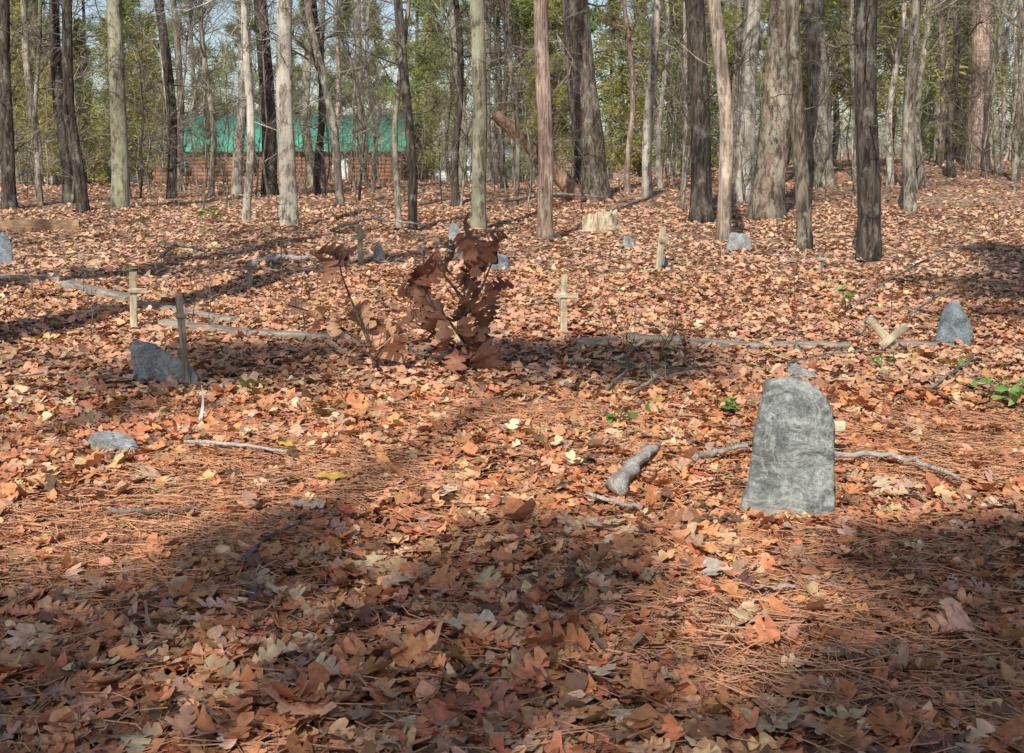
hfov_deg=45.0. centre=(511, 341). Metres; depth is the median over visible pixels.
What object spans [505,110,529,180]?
bare tree
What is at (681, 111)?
bare sapling
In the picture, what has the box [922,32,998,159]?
cedar tree
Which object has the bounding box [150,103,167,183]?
bare sapling
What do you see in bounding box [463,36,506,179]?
bare tree
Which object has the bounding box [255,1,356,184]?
bare tree
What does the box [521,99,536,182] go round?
bare sapling
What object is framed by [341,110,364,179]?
bare sapling
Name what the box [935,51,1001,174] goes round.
bare sapling
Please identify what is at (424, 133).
bare sapling
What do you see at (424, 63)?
pine tree
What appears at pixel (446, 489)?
fallen leaf
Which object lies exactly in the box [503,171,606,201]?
fallen branch
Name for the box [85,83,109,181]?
cedar tree
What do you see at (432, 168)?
cedar tree
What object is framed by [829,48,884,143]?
bare tree
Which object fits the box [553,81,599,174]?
cedar tree
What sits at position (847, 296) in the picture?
green seedling
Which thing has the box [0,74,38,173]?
bare sapling
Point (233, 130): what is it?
bare sapling
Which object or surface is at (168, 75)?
bare tree
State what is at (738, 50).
pine tree
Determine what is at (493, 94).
bare tree
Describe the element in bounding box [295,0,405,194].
bare sapling
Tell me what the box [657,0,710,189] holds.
bare tree
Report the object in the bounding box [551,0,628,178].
pine tree
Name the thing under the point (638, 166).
cedar tree
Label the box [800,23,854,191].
bare sapling
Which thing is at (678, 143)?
bare sapling
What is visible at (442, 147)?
bare sapling
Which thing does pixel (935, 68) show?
pine tree
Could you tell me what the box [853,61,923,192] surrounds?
bare sapling
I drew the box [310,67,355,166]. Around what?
bare sapling
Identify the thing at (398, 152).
bare sapling
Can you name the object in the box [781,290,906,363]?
fallen branch
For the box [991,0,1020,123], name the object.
pine tree
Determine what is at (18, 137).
bare sapling
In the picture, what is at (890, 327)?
bare sapling
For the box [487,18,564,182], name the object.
bare sapling
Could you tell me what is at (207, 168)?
bare sapling
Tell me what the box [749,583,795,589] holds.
fallen leaf
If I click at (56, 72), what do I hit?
bare tree
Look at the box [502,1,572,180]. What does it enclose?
cedar tree
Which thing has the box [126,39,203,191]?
bare sapling
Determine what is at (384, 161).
bare sapling
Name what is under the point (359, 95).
bare sapling
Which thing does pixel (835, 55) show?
pine tree
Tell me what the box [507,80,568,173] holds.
bare sapling
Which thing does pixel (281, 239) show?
bare sapling
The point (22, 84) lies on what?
bare sapling
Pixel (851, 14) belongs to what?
bare tree
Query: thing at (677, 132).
bare sapling
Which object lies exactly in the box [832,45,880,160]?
bare tree
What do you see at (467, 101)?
cedar tree
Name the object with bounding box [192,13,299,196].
bare sapling
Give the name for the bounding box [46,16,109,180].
cedar tree
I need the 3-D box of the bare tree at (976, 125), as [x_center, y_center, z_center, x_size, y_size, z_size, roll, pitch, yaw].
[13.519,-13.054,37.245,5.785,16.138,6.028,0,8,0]
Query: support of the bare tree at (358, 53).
on the ground
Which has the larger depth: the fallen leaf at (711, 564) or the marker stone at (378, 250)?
the marker stone at (378, 250)
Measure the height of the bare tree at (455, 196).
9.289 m
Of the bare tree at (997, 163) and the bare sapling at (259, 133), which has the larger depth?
the bare sapling at (259, 133)
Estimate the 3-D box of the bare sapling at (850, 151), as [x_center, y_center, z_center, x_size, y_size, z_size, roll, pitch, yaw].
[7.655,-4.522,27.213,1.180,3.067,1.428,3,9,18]
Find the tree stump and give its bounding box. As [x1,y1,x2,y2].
[578,208,623,232]
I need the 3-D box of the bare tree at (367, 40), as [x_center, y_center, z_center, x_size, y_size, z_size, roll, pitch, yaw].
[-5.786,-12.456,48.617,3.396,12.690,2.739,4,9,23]
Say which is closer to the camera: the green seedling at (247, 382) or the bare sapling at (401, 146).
the green seedling at (247, 382)
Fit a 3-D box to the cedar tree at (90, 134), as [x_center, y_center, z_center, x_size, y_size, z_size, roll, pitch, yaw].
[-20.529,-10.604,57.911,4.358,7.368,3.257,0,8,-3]
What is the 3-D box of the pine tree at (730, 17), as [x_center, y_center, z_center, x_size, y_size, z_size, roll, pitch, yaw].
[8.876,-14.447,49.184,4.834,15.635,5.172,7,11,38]
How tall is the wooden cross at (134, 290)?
0.616 m
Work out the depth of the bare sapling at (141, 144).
31.23 m
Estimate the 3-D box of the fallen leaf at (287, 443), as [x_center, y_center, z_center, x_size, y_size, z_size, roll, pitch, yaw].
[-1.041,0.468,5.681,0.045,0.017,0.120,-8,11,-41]
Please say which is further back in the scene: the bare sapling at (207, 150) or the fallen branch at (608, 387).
the bare sapling at (207, 150)
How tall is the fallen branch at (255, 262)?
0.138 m
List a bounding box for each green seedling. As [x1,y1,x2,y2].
[197,208,222,221]
[240,376,267,392]
[591,402,650,423]
[697,396,738,411]
[719,398,756,416]
[836,280,859,312]
[868,354,895,367]
[939,356,969,369]
[972,376,1023,393]
[986,383,1021,408]
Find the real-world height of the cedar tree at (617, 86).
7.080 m
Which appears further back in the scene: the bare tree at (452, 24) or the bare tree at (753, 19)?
the bare tree at (452, 24)
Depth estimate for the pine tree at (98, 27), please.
47.30 m
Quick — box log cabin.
[152,114,428,182]
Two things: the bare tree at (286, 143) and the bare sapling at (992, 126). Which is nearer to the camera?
the bare tree at (286, 143)
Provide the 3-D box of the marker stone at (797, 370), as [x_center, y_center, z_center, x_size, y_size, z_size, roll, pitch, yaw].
[1.821,0.225,7.710,0.230,0.167,0.086,3,1,17]
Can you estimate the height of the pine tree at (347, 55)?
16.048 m
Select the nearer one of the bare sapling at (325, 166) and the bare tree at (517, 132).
the bare tree at (517, 132)
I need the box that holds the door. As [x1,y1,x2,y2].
[330,156,349,179]
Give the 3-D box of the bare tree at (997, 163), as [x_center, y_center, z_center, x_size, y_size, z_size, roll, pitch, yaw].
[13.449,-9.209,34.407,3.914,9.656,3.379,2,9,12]
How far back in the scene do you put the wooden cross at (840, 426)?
5.80 m
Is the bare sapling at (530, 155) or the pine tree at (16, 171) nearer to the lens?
the bare sapling at (530, 155)
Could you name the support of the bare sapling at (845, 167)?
on the ground
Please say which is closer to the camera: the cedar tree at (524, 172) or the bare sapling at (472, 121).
the bare sapling at (472, 121)
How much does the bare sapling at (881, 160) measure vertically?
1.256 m
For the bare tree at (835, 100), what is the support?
on the ground
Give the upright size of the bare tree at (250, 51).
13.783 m
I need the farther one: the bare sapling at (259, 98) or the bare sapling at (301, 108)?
the bare sapling at (301, 108)
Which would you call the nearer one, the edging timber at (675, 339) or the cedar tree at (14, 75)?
the edging timber at (675, 339)
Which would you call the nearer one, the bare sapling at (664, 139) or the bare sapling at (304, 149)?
the bare sapling at (304, 149)
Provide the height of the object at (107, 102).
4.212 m
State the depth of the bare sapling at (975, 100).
36.21 m
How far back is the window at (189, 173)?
60.02 m
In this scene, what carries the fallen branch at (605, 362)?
on the ground
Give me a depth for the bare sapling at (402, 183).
29.03 m
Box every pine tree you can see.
[10,3,23,181]
[13,0,61,136]
[73,0,156,123]
[155,0,234,115]
[210,0,275,115]
[272,0,340,114]
[275,44,300,114]
[324,0,377,114]
[340,0,395,114]
[376,0,451,133]
[384,0,464,179]
[402,0,533,180]
[442,0,533,181]
[469,1,530,161]
[519,0,568,135]
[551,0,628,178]
[633,0,714,175]
[660,2,716,133]
[664,0,767,90]
[668,0,744,121]
[672,0,768,174]
[675,121,690,172]
[757,1,805,111]
[760,0,893,165]
[802,0,846,81]
[831,1,895,108]
[835,1,921,69]
[882,1,970,157]
[886,0,966,159]
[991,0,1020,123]
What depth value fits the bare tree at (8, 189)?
26.87 m
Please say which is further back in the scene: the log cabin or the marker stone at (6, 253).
the log cabin
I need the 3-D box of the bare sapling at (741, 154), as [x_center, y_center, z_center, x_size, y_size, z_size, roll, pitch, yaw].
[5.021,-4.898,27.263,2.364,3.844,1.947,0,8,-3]
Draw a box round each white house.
[18,146,137,181]
[434,143,511,181]
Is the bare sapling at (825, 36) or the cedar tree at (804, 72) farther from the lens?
the cedar tree at (804, 72)
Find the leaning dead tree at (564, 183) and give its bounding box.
[491,79,586,202]
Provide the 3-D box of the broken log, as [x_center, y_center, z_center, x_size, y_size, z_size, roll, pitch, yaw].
[0.536,0.559,5.477,0.108,0.100,0.668,3,9,18]
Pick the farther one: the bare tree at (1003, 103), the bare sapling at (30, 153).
the bare tree at (1003, 103)
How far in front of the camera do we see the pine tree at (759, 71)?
54.10 m
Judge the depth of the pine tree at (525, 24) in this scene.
55.81 m
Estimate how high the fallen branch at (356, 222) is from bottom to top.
0.792 m
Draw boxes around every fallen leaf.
[276,440,292,445]
[290,498,324,510]
[314,471,346,479]
[337,502,354,513]
[382,571,415,584]
[437,484,458,496]
[441,609,495,629]
[585,517,612,527]
[701,557,725,575]
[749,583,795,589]
[871,475,893,491]
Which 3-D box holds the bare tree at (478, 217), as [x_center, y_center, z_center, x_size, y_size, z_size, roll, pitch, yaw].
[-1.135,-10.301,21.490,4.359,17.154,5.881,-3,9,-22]
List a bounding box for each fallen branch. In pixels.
[109,506,200,513]
[152,235,206,257]
[184,440,287,452]
[241,516,311,561]
[251,254,308,265]
[329,186,425,231]
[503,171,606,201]
[556,298,768,394]
[562,259,685,382]
[586,492,642,507]
[598,274,701,390]
[691,443,748,461]
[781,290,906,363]
[834,451,960,479]
[855,198,1015,302]
[905,249,1023,317]
[928,357,977,388]
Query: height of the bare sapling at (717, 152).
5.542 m
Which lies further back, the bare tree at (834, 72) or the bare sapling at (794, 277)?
the bare tree at (834, 72)
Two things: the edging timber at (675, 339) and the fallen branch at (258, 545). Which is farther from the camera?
the edging timber at (675, 339)
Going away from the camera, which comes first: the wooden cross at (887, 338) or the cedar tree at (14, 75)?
the wooden cross at (887, 338)
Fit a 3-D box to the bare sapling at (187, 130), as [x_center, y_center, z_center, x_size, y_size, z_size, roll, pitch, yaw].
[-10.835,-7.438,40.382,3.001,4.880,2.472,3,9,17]
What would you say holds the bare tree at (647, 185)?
on the ground
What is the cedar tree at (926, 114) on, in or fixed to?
on the ground
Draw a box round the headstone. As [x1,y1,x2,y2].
[739,376,835,520]
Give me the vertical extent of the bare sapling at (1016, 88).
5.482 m
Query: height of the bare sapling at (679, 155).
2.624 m
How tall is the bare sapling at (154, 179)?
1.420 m
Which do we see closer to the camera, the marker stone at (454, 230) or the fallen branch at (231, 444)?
the fallen branch at (231, 444)
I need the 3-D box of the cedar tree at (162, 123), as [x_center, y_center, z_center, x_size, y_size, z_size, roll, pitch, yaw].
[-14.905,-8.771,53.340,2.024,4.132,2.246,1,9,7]
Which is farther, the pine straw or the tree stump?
the tree stump
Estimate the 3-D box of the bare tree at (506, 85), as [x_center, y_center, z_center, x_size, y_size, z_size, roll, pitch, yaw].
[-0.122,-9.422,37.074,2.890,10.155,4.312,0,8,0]
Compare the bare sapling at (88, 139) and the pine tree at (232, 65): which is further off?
the pine tree at (232, 65)
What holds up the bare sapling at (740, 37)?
on the ground
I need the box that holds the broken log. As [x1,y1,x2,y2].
[605,443,659,496]
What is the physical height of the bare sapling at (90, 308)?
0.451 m
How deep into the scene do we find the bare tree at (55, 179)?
50.06 m
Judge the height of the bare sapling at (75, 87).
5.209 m
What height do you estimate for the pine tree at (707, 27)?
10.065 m
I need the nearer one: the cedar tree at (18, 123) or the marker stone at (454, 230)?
the marker stone at (454, 230)
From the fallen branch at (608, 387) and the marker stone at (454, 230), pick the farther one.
the marker stone at (454, 230)
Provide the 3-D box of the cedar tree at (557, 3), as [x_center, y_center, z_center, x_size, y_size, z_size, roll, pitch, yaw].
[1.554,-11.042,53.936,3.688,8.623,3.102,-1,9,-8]
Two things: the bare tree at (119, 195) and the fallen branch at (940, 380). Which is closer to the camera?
the fallen branch at (940, 380)
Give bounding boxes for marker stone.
[0,231,13,264]
[87,431,138,451]
[129,340,199,384]
[373,242,384,261]
[448,222,463,256]
[489,253,508,270]
[622,236,634,248]
[661,253,667,267]
[726,232,751,251]
[787,363,817,379]
[935,300,972,346]
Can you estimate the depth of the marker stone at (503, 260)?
15.47 m
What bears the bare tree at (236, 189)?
on the ground
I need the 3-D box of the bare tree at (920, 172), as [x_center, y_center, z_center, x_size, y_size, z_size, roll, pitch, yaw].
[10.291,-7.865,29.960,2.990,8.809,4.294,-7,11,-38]
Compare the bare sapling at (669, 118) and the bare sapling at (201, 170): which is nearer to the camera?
the bare sapling at (201, 170)
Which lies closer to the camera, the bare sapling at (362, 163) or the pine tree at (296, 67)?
the bare sapling at (362, 163)
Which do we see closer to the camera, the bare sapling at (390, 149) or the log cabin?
the bare sapling at (390, 149)
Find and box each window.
[183,159,191,174]
[242,159,257,174]
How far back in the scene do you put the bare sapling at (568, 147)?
48.15 m
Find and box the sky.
[11,0,1020,147]
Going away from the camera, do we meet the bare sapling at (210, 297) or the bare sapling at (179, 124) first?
the bare sapling at (210, 297)
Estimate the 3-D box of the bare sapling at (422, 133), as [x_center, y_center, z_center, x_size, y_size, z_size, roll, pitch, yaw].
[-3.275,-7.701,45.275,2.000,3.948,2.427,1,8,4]
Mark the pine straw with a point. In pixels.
(208, 537)
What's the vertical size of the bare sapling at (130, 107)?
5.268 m
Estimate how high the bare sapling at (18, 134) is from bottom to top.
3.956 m
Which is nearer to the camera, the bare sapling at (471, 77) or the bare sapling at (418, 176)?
the bare sapling at (418, 176)
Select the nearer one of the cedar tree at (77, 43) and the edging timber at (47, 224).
the edging timber at (47, 224)
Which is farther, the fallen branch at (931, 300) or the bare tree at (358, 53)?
the bare tree at (358, 53)
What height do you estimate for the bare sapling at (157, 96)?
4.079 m
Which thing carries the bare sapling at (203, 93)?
on the ground
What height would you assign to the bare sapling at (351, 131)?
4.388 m
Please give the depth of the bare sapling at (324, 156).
35.92 m
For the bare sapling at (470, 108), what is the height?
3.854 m
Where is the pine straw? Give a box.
[0,391,1023,752]
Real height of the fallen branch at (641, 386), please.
0.593 m
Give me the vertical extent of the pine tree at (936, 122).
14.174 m
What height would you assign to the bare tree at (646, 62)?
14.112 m
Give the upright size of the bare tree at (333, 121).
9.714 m
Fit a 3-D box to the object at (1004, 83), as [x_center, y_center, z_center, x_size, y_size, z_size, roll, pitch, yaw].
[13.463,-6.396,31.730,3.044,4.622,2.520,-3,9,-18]
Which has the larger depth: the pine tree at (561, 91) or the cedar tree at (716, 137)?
the cedar tree at (716, 137)
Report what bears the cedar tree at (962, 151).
on the ground
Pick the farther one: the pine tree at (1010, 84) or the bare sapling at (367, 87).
the pine tree at (1010, 84)
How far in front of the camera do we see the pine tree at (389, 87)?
74.01 m
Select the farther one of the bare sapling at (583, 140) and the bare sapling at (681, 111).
the bare sapling at (681, 111)
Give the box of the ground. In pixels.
[0,147,1023,752]
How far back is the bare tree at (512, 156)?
52.87 m
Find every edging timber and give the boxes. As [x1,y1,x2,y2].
[0,219,79,231]
[0,274,65,281]
[61,280,138,301]
[137,301,240,324]
[157,318,252,336]
[247,329,339,341]
[574,336,619,346]
[622,333,684,345]
[690,337,763,351]
[771,340,852,350]
[897,340,938,349]
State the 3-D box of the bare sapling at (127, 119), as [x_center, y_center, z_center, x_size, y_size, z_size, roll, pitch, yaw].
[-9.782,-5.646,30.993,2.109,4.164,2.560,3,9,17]
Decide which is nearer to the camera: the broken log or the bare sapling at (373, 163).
the broken log
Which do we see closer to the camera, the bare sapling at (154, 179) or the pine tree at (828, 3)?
the bare sapling at (154, 179)
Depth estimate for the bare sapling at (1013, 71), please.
30.28 m
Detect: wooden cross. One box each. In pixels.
[129,272,146,331]
[243,260,257,286]
[351,224,365,263]
[553,274,577,333]
[654,226,668,271]
[817,253,824,270]
[834,421,845,431]
[867,316,908,349]
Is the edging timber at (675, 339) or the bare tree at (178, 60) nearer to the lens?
the edging timber at (675, 339)
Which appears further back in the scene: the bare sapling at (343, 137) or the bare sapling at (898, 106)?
the bare sapling at (343, 137)
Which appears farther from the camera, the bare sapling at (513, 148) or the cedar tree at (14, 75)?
the cedar tree at (14, 75)
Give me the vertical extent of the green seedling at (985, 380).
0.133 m
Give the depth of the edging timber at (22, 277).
13.57 m
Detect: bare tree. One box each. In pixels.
[0,0,22,209]
[5,0,142,206]
[10,0,158,203]
[11,0,75,186]
[16,2,100,117]
[17,0,118,212]
[43,0,61,182]
[81,0,130,208]
[123,0,199,111]
[130,0,218,190]
[136,0,231,198]
[142,0,332,221]
[146,0,259,196]
[169,0,326,195]
[202,27,220,114]
[208,0,321,196]
[212,0,425,203]
[218,0,274,114]
[229,0,392,227]
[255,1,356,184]
[274,0,360,183]
[276,0,375,194]
[285,0,472,229]
[294,0,375,181]
[309,0,463,231]
[325,0,390,179]
[327,0,402,180]
[375,0,410,113]
[389,2,491,183]
[403,0,551,206]
[413,0,588,206]
[416,0,509,184]
[419,0,604,239]
[462,0,551,188]
[462,2,556,180]
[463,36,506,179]
[467,32,512,180]
[469,0,567,230]
[491,10,526,180]
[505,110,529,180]
[549,19,605,99]
[561,0,644,199]
[588,0,715,188]
[590,0,709,192]
[600,0,725,142]
[637,0,819,201]
[641,0,728,196]
[654,0,784,241]
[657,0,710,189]
[685,0,774,223]
[726,29,762,128]
[740,0,881,250]
[745,0,828,220]
[764,0,846,186]
[785,0,897,261]
[800,0,923,182]
[804,16,844,105]
[818,0,959,187]
[829,2,851,159]
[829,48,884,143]
[830,1,854,163]
[830,11,845,114]
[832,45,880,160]
[837,0,1003,188]
[839,115,881,156]
[841,7,902,157]
[845,3,952,148]
[882,0,1012,165]
[890,0,987,212]
[919,0,1018,177]
[921,0,1019,159]
[931,0,1020,175]
[945,0,1016,170]
[951,0,1023,182]
[969,7,1014,157]
[997,0,1020,159]
[997,1,1020,159]
[1009,49,1020,159]
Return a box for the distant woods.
[20,96,1021,173]
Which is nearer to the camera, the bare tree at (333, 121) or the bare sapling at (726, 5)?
the bare tree at (333, 121)
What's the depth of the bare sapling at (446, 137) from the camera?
41.78 m
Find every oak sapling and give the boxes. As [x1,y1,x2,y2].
[285,241,414,372]
[397,213,513,370]
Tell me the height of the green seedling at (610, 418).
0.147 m
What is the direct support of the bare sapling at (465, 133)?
on the ground
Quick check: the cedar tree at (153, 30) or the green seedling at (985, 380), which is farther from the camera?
the cedar tree at (153, 30)
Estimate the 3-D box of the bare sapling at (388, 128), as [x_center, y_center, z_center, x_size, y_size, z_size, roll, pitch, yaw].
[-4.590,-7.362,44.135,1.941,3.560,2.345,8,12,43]
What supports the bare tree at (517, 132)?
on the ground
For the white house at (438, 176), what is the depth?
83.18 m
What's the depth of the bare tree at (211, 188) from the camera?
32.02 m
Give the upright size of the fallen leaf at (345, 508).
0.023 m
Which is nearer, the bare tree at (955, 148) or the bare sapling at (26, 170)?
the bare sapling at (26, 170)
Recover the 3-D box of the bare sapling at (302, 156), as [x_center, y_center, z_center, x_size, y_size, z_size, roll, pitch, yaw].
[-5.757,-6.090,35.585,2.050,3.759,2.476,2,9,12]
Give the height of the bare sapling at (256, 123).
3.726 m
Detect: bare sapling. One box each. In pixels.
[0,0,139,208]
[0,5,82,207]
[0,25,56,169]
[0,49,46,178]
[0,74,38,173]
[11,12,91,190]
[11,49,76,195]
[11,235,40,296]
[12,87,49,188]
[13,3,106,165]
[13,102,42,180]
[16,143,34,197]
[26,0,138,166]
[74,6,192,197]
[74,29,175,196]
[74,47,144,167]
[75,0,226,199]
[75,254,94,291]
[76,103,109,183]
[81,288,105,337]
[83,25,182,190]
[83,106,105,182]
[85,58,148,160]
[92,89,127,168]
[98,63,159,156]
[126,0,231,192]
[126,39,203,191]
[126,50,219,205]
[126,65,197,185]
[129,0,234,192]
[133,69,207,178]
[138,40,226,185]
[142,0,251,190]
[147,151,165,208]
[150,50,237,188]
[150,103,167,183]
[158,69,219,182]
[159,61,242,209]
[164,22,273,211]
[171,42,232,161]
[180,260,202,321]
[184,153,196,185]
[188,72,257,194]
[188,105,224,172]
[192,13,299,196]
[196,0,343,197]
[197,271,226,323]
[202,89,234,173]
[214,25,302,168]
[215,84,260,176]
[216,88,261,182]
[219,48,299,181]
[220,75,275,181]
[225,88,259,168]
[249,41,313,151]
[254,190,296,290]
[271,9,373,185]
[273,59,343,175]
[273,68,318,166]
[274,63,331,192]
[277,65,337,193]
[292,0,399,202]
[292,9,380,182]
[292,250,316,329]
[293,93,327,195]
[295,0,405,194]
[297,74,362,180]
[307,107,353,193]
[309,71,354,177]
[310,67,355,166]
[313,121,333,197]
[314,83,367,181]
[314,87,365,180]
[317,60,393,197]
[317,63,386,184]
[318,7,424,189]
[319,1,442,190]
[319,19,399,179]
[337,17,425,185]
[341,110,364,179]
[342,44,414,182]
[342,89,392,202]
[356,91,386,179]
[368,90,405,182]
[369,107,413,183]
[375,116,392,186]
[377,101,424,180]
[380,62,432,181]
[386,107,406,174]
[390,0,514,206]
[398,83,444,181]
[400,79,444,181]
[400,163,407,201]
[413,19,494,184]
[414,89,463,196]
[414,96,468,199]
[416,151,425,194]
[426,41,515,190]
[428,10,528,158]
[442,55,525,188]
[445,69,513,169]
[447,1,560,192]
[449,85,494,183]
[464,59,511,190]
[485,25,565,211]
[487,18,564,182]
[491,83,535,182]
[496,2,603,164]
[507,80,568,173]
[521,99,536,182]
[524,61,570,177]
[554,85,572,176]
[554,97,573,177]
[557,62,613,207]
[599,76,624,184]
[600,30,669,157]
[601,0,739,211]
[608,0,720,185]
[623,16,732,187]
[634,49,690,179]
[635,71,682,173]
[653,73,708,177]
[656,70,717,160]
[661,120,689,176]
[666,0,761,151]
[671,107,688,168]
[677,167,690,210]
[705,1,804,155]
[706,32,755,160]
[708,20,765,150]
[709,42,761,204]
[711,85,718,157]
[733,45,764,160]
[762,0,854,126]
[786,254,805,298]
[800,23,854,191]
[802,39,855,203]
[805,0,927,205]
[828,9,884,161]
[829,16,901,152]
[831,103,849,161]
[832,6,920,132]
[838,91,887,184]
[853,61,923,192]
[879,7,981,193]
[879,141,885,181]
[880,109,901,168]
[883,51,923,144]
[883,289,907,333]
[892,50,949,175]
[901,69,937,155]
[922,37,1019,171]
[925,160,934,191]
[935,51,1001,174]
[944,0,1022,177]
[955,0,1023,193]
[965,132,980,164]
[967,66,1009,177]
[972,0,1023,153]
[992,22,1023,168]
[996,0,1022,157]
[998,45,1023,150]
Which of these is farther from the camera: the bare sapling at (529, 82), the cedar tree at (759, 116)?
the cedar tree at (759, 116)
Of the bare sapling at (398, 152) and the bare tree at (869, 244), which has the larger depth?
the bare sapling at (398, 152)
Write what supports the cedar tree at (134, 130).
on the ground
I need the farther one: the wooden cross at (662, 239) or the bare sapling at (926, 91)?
the bare sapling at (926, 91)
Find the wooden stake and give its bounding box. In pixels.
[175,295,190,387]
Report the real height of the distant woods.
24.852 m
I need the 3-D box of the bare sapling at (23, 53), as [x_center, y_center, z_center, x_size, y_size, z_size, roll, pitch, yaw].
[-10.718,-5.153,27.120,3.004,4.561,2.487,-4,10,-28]
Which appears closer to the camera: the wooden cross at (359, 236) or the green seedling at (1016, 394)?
the green seedling at (1016, 394)
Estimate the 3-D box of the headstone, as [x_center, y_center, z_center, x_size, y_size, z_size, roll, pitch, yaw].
[1.093,0.451,4.891,0.404,0.633,0.130,2,5,12]
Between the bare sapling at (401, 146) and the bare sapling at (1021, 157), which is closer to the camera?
the bare sapling at (1021, 157)
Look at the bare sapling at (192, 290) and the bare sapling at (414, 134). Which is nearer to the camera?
the bare sapling at (192, 290)
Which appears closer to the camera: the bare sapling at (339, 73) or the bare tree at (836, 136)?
the bare sapling at (339, 73)
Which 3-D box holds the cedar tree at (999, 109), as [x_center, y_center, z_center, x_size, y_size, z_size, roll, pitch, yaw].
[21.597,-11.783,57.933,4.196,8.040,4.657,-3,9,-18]
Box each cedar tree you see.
[0,0,46,149]
[10,0,76,184]
[10,0,86,171]
[16,138,61,181]
[17,56,83,184]
[39,48,97,176]
[41,47,108,178]
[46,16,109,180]
[74,0,167,185]
[84,75,129,166]
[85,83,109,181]
[90,135,110,181]
[106,26,175,183]
[125,13,176,181]
[130,65,163,178]
[148,91,167,171]
[194,102,230,177]
[389,89,430,177]
[402,10,471,179]
[423,52,472,173]
[492,102,537,181]
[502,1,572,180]
[514,0,573,162]
[521,137,568,179]
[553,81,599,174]
[567,0,654,178]
[598,17,662,169]
[615,0,666,176]
[633,0,718,177]
[664,57,719,167]
[711,90,719,167]
[755,21,805,163]
[755,55,792,163]
[757,3,835,146]
[800,0,970,132]
[878,0,957,154]
[895,38,950,157]
[921,12,1020,158]
[922,0,1018,161]
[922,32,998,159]
[992,101,1022,159]
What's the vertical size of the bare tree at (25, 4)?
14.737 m
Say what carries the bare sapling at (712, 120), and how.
on the ground
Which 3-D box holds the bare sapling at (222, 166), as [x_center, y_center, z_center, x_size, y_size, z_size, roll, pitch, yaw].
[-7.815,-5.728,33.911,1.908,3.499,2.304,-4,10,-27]
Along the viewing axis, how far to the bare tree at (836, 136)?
59.94 m
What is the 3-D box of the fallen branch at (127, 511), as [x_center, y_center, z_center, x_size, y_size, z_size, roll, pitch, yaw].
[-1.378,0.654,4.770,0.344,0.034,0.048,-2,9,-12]
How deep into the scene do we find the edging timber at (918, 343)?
9.23 m
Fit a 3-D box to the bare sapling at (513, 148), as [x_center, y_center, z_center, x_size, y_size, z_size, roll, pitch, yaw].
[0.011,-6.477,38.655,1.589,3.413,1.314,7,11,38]
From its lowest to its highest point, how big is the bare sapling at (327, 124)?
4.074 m
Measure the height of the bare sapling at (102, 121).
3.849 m
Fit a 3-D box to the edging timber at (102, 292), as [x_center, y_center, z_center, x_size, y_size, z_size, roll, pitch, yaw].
[-4.230,-0.496,12.620,1.406,0.108,0.163,11,14,44]
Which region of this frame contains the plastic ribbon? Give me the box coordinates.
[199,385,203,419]
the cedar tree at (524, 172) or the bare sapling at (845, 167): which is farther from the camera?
the cedar tree at (524, 172)
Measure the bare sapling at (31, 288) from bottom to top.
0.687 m
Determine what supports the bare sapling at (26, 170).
on the ground
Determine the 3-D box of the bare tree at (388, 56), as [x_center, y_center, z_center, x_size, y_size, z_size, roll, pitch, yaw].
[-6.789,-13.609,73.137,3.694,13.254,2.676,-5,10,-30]
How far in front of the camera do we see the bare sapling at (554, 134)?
29.57 m
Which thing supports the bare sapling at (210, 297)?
on the ground
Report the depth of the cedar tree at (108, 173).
82.83 m
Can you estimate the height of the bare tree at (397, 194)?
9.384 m
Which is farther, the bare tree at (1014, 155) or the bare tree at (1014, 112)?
the bare tree at (1014, 112)
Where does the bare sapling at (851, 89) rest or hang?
on the ground
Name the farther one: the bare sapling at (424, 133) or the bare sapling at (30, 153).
the bare sapling at (424, 133)
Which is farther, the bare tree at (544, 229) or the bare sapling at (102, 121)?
the bare sapling at (102, 121)
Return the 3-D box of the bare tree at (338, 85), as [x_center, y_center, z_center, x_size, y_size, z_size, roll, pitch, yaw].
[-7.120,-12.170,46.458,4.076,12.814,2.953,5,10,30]
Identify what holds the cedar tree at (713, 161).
on the ground
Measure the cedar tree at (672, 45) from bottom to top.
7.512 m
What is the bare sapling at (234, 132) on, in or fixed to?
on the ground
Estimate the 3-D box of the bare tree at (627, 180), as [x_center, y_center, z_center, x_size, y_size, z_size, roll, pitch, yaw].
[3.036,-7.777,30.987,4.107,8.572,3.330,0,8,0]
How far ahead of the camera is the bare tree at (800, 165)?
18.76 m
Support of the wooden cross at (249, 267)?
on the ground
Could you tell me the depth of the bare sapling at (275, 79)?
46.67 m
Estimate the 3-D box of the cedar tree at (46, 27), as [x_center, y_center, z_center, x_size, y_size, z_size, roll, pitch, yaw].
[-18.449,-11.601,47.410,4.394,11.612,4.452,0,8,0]
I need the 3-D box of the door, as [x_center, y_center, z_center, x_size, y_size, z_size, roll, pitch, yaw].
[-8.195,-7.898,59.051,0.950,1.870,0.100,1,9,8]

